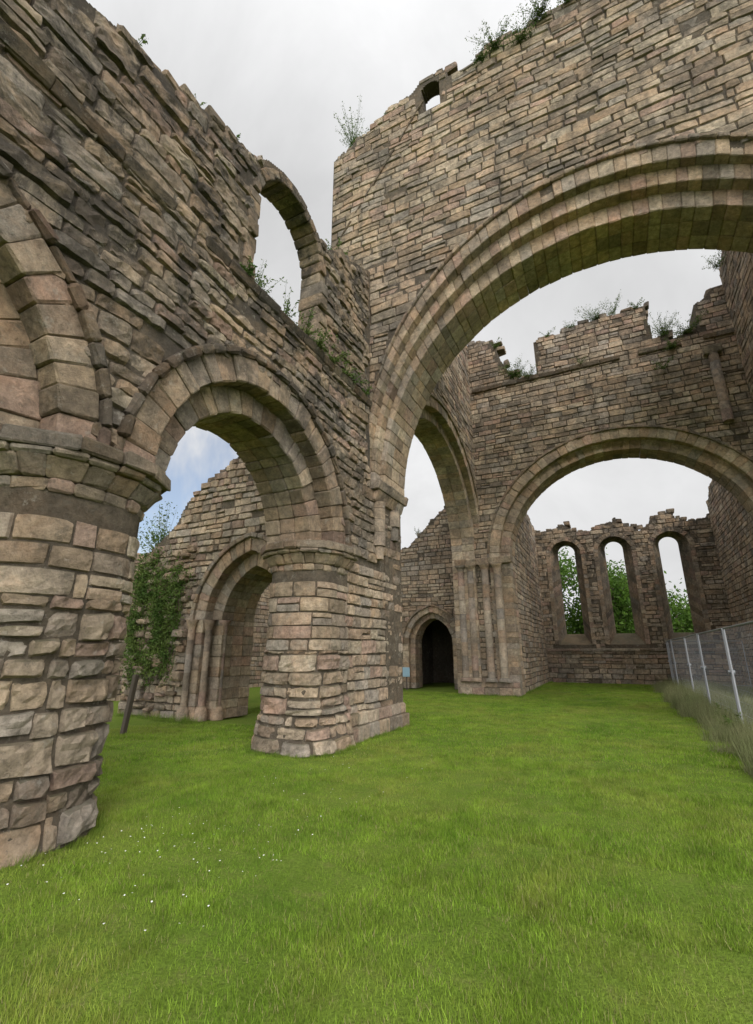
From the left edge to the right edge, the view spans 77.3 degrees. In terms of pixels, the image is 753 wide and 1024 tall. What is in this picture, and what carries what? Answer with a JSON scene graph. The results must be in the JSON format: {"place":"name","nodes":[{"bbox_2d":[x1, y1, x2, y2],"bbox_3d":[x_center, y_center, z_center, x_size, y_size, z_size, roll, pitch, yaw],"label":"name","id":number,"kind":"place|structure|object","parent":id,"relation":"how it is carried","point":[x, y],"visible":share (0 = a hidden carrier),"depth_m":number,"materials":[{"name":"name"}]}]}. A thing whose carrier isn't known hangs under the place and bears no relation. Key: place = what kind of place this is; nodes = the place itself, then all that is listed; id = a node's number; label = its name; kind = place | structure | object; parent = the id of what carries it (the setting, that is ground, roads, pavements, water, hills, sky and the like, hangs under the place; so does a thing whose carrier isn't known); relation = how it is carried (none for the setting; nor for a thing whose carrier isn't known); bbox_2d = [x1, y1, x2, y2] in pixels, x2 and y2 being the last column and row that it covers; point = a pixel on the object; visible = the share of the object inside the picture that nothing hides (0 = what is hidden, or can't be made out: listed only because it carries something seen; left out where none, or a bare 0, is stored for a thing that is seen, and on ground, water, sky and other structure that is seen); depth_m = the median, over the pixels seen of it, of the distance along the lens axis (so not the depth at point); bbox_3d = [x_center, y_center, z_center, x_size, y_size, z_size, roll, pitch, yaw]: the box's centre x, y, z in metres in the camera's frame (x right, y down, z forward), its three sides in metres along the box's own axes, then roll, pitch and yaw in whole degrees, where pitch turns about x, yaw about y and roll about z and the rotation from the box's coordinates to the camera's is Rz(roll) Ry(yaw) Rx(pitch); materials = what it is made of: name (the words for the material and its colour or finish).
{"place":"outdoors","nodes":[
{"label":"outdoors","id":0,"kind":"place"},
{"bbox_2d":[0,682,752,1023],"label":"ground","id":1,"kind":"structure","parent":0,"point":[290,861],"depth_m":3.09,"materials":[{"name":"green plant"}]},
{"bbox_2d":[120,674,138,733],"bbox_3d":[-5.131,4.010,9.775,0.256,1.200,0.100,-8,-18,25],"label":"timber post","id":2,"kind":"object","parent":1,"relation":"on","point":[129,703],"visible":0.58,"depth_m":9.74,"materials":[{"name":"brown"}]},
{"bbox_2d":[119,542,195,695],"bbox_3d":[-5.966,2.770,12.638,2.640,4.126,0.350,-8,-18,25],"label":"tree","id":3,"kind":"object","parent":1,"relation":"on","point":[141,585],"depth_m":12.56,"materials":[{"name":"green plant"}]},
{"bbox_2d":[6,756,342,930],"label":"daisies","id":4,"kind":"object","parent":1,"relation":"on","point":[157,850],"visible":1,"depth_m":3.75,"materials":[{"name":"white plant"}]},
{"bbox_2d":[0,680,552,870],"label":"edge grass","id":5,"kind":"structure","parent":1,"relation":"on","point":[185,721],"depth_m":7.99,"materials":[{"name":"green plant"}]},
{"bbox_2d":[0,0,752,869],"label":"ruined abbey church","id":6,"kind":"structure","parent":1,"relation":"on","point":[146,322],"depth_m":10.25,"materials":[{"name":"stone"}]},
{"bbox_2d":[138,34,147,45],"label":"wall weeds","id":7,"kind":"object","parent":6,"relation":"on","point":[143,40],"depth_m":6.23,"materials":[{"name":"green plant"}]},
{"bbox_2d":[137,501,178,551],"bbox_3d":[-6.391,0.587,14.049,1.675,1.612,1.661,-8,-18,25],"label":"elder bush","id":8,"kind":"object","parent":6,"relation":"on","point":[157,538],"visible":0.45,"depth_m":13.84,"materials":[{"name":"green plant"}]},
{"bbox_2d":[240,256,260,278],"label":"wall weeds","id":9,"kind":"object","parent":6,"relation":"on","point":[249,271],"depth_m":7.48,"materials":[{"name":"green plant"}]},
{"bbox_2d":[257,259,264,286],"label":"wall weeds","id":10,"kind":"object","parent":6,"relation":"attached to","point":[259,274],"depth_m":8.58,"materials":[{"name":"green plant"}]},
{"bbox_2d":[254,260,283,293],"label":"wall weeds","id":11,"kind":"object","parent":6,"relation":"attached to","point":[260,285],"depth_m":8.29,"materials":[{"name":"green plant"}]},
{"bbox_2d":[283,279,299,316],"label":"wall weeds","id":12,"kind":"object","parent":6,"relation":"attached to","point":[286,307],"depth_m":9.05,"materials":[{"name":"green plant"}]},
{"bbox_2d":[289,307,328,335],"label":"wall weeds","id":13,"kind":"object","parent":6,"relation":"attached to","point":[307,331],"depth_m":8.94,"materials":[{"name":"green plant"}]},
{"bbox_2d":[309,330,331,353],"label":"wall weeds","id":14,"kind":"object","parent":6,"relation":"attached to","point":[319,342],"depth_m":9.20,"materials":[{"name":"green plant"}]},
{"bbox_2d":[325,238,347,254],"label":"wall weeds","id":15,"kind":"object","parent":6,"relation":"attached to","point":[340,242],"depth_m":11.06,"materials":[{"name":"green plant"}]},
{"bbox_2d":[325,335,352,364],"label":"wall weeds","id":16,"kind":"object","parent":6,"relation":"on","point":[335,359],"depth_m":9.75,"materials":[{"name":"green plant"}]},
{"bbox_2d":[340,359,358,376],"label":"wall weeds","id":17,"kind":"object","parent":6,"relation":"attached to","point":[347,371],"depth_m":10.20,"materials":[{"name":"green plant"}]},
{"bbox_2d":[334,96,369,148],"bbox_3d":[-0.739,-11.874,14.668,1.146,1.650,1.063,-8,-18,25],"label":"plant","id":18,"kind":"object","parent":6,"relation":"on","point":[354,136],"visible":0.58,"depth_m":14.51,"materials":[{"name":"green plant"}]},
{"bbox_2d":[351,369,368,385],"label":"wall weeds","id":19,"kind":"object","parent":6,"relation":"attached to","point":[357,381],"depth_m":10.55,"materials":[{"name":"green plant"}]},
{"bbox_2d":[362,384,372,396],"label":"wall weeds","id":20,"kind":"object","parent":6,"relation":"on","point":[367,392],"depth_m":10.99,"materials":[{"name":"green plant"}]},
{"bbox_2d":[472,42,487,64],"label":"wall weeds","id":21,"kind":"object","parent":6,"relation":"attached to","point":[481,57],"depth_m":12.65,"materials":[{"name":"green plant"}]},
{"bbox_2d":[465,13,515,54],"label":"wall weeds","id":22,"kind":"object","parent":6,"relation":"attached to","point":[496,44],"depth_m":12.42,"materials":[{"name":"green plant"}]},
{"bbox_2d":[490,338,501,348],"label":"wall weeds","id":23,"kind":"object","parent":6,"relation":"attached to","point":[495,345],"depth_m":21.96,"materials":[{"name":"green plant"}]},
{"bbox_2d":[498,357,529,379],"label":"wall weeds","id":24,"kind":"object","parent":6,"relation":"attached to","point":[515,373],"depth_m":21.13,"materials":[{"name":"green plant"}]},
{"bbox_2d":[504,1,537,47],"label":"wall weeds","id":25,"kind":"object","parent":6,"relation":"attached to","point":[519,38],"depth_m":12.14,"materials":[{"name":"green plant"}]},
{"bbox_2d":[517,364,538,376],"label":"wall weeds","id":26,"kind":"object","parent":6,"relation":"attached to","point":[530,372],"depth_m":20.75,"materials":[{"name":"green plant"}]},
{"bbox_2d":[512,0,554,28],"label":"wall weeds","id":27,"kind":"object","parent":6,"relation":"attached to","point":[538,14],"depth_m":12.05,"materials":[{"name":"green plant"}]},
{"bbox_2d":[540,326,555,337],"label":"wall weeds","id":28,"kind":"object","parent":6,"relation":"attached to","point":[546,335],"depth_m":20.93,"materials":[{"name":"green plant"}]},
{"bbox_2d":[556,0,569,7],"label":"wall weeds","id":29,"kind":"object","parent":6,"relation":"attached to","point":[564,1],"depth_m":11.99,"materials":[{"name":"green plant"}]},
{"bbox_2d":[560,320,576,329],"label":"wall weeds","id":30,"kind":"object","parent":6,"relation":"on","point":[568,325],"depth_m":20.57,"materials":[{"name":"green plant"}]},
{"bbox_2d":[572,355,586,363],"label":"wall weeds","id":31,"kind":"object","parent":6,"relation":"attached to","point":[578,360],"depth_m":19.83,"materials":[{"name":"green plant"}]},
{"bbox_2d":[574,300,612,320],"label":"wall weeds","id":32,"kind":"object","parent":6,"relation":"attached to","point":[595,317],"depth_m":20.22,"materials":[{"name":"green plant"}]},
{"bbox_2d":[602,289,620,314],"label":"wall weeds","id":33,"kind":"object","parent":6,"relation":"attached to","point":[614,309],"depth_m":19.99,"materials":[{"name":"green plant"}]},
{"bbox_2d":[628,297,644,308],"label":"wall weeds","id":34,"kind":"object","parent":6,"relation":"attached to","point":[634,306],"depth_m":19.50,"materials":[{"name":"green plant"}]},
{"bbox_2d":[646,311,678,336],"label":"wall weeds","id":35,"kind":"object","parent":6,"relation":"attached to","point":[661,332],"depth_m":18.75,"materials":[{"name":"green plant"}]},
{"bbox_2d":[651,355,673,369],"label":"wall weeds","id":36,"kind":"object","parent":6,"relation":"attached to","point":[663,367],"depth_m":18.30,"materials":[{"name":"green plant"}]},
{"bbox_2d":[662,335,683,351],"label":"wall weeds","id":37,"kind":"object","parent":6,"relation":"attached to","point":[671,345],"depth_m":18.29,"materials":[{"name":"green plant"}]},
{"bbox_2d":[668,309,708,336],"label":"wall weeds","id":38,"kind":"object","parent":6,"relation":"attached to","point":[689,327],"depth_m":18.30,"materials":[{"name":"green plant"}]},
{"bbox_2d":[701,250,726,270],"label":"wall weeds","id":39,"kind":"object","parent":6,"relation":"attached to","point":[715,265],"depth_m":17.59,"materials":[{"name":"green plant"}]},
{"bbox_2d":[403,667,409,689],"bbox_3d":[1.341,7.452,21.059,0.350,0.950,0.080,-8,-18,25],"label":"information sign","id":40,"kind":"object","parent":1,"relation":"on","point":[406,672],"visible":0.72,"depth_m":21.08,"materials":[{"name":"blue"}]},
{"bbox_2d":[558,546,583,633],"bbox_3d":[12.548,6.746,35.523,10.838,10.848,9.055,14,-21,-38],"label":"broadleaf tree","id":41,"kind":"object","parent":1,"relation":"on","point":[564,574],"visible":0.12,"depth_m":34.31,"materials":[{"name":"green plant"}]},
{"bbox_2d":[564,547,633,629],"bbox_3d":[18.027,7.652,36.921,8.394,9.884,8.080,4,-17,-13],"label":"broadleaf tree","id":42,"kind":"object","parent":1,"relation":"on","point":[611,578],"visible":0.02,"depth_m":37.24,"materials":[{"name":"green plant"}]},
{"bbox_2d":[565,557,675,633],"bbox_3d":[16.927,7.028,32.768,7.650,9.006,7.854,-8,-18,25],"label":"broadleaf tree","id":43,"kind":"object","parent":1,"relation":"on","point":[621,602],"visible":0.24,"depth_m":31.61,"materials":[{"name":"green plant"}]},
{"bbox_2d":[632,571,693,632],"bbox_3d":[21.870,7.658,32.763,9.528,7.544,9.083,13,-21,-37],"label":"broadleaf tree","id":44,"kind":"object","parent":1,"relation":"on","point":[679,625],"visible":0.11,"depth_m":31.90,"materials":[{"name":"green plant"}]},
{"bbox_2d":[669,591,691,627],"bbox_3d":[26.136,7.081,34.770,9.626,9.697,10.200,2,-17,-6],"label":"broadleaf tree","id":45,"kind":"object","parent":1,"relation":"on","point":[681,607],"depth_m":36.84,"materials":[{"name":"green plant"}]},
{"bbox_2d":[647,675,752,778],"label":"rough grass strip","id":46,"kind":"object","parent":1,"relation":"on","point":[700,708],"visible":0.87,"depth_m":11.12,"materials":[{"name":"green plant"}]},
{"bbox_2d":[666,621,752,729],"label":"site security fence","id":47,"kind":"object","parent":1,"relation":"on","point":[731,672],"visible":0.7,"depth_m":12.40,"materials":[{"name":"silver metal"}]},
{"bbox_2d":[715,702,734,718],"bbox_3d":[7.979,4.620,10.794,0.419,0.523,0.600,-8,-18,25],"label":"grass clump","id":48,"kind":"object","parent":1,"relation":"on","point":[719,708],"visible":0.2,"depth_m":10.70,"materials":[{"name":"green plant"}]},
{"bbox_2d":[714,712,740,729],"bbox_3d":[7.031,4.219,9.332,0.494,0.456,0.602,-8,-18,25],"label":"grass clump","id":49,"kind":"object","parent":1,"relation":"on","point":[728,720],"visible":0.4,"depth_m":9.26,"materials":[{"name":"green plant"}]},
{"bbox_2d":[86,0,721,628],"label":"sky","id":50,"kind":"structure","parent":0,"point":[278,73],"materials":[{"name":"white"}]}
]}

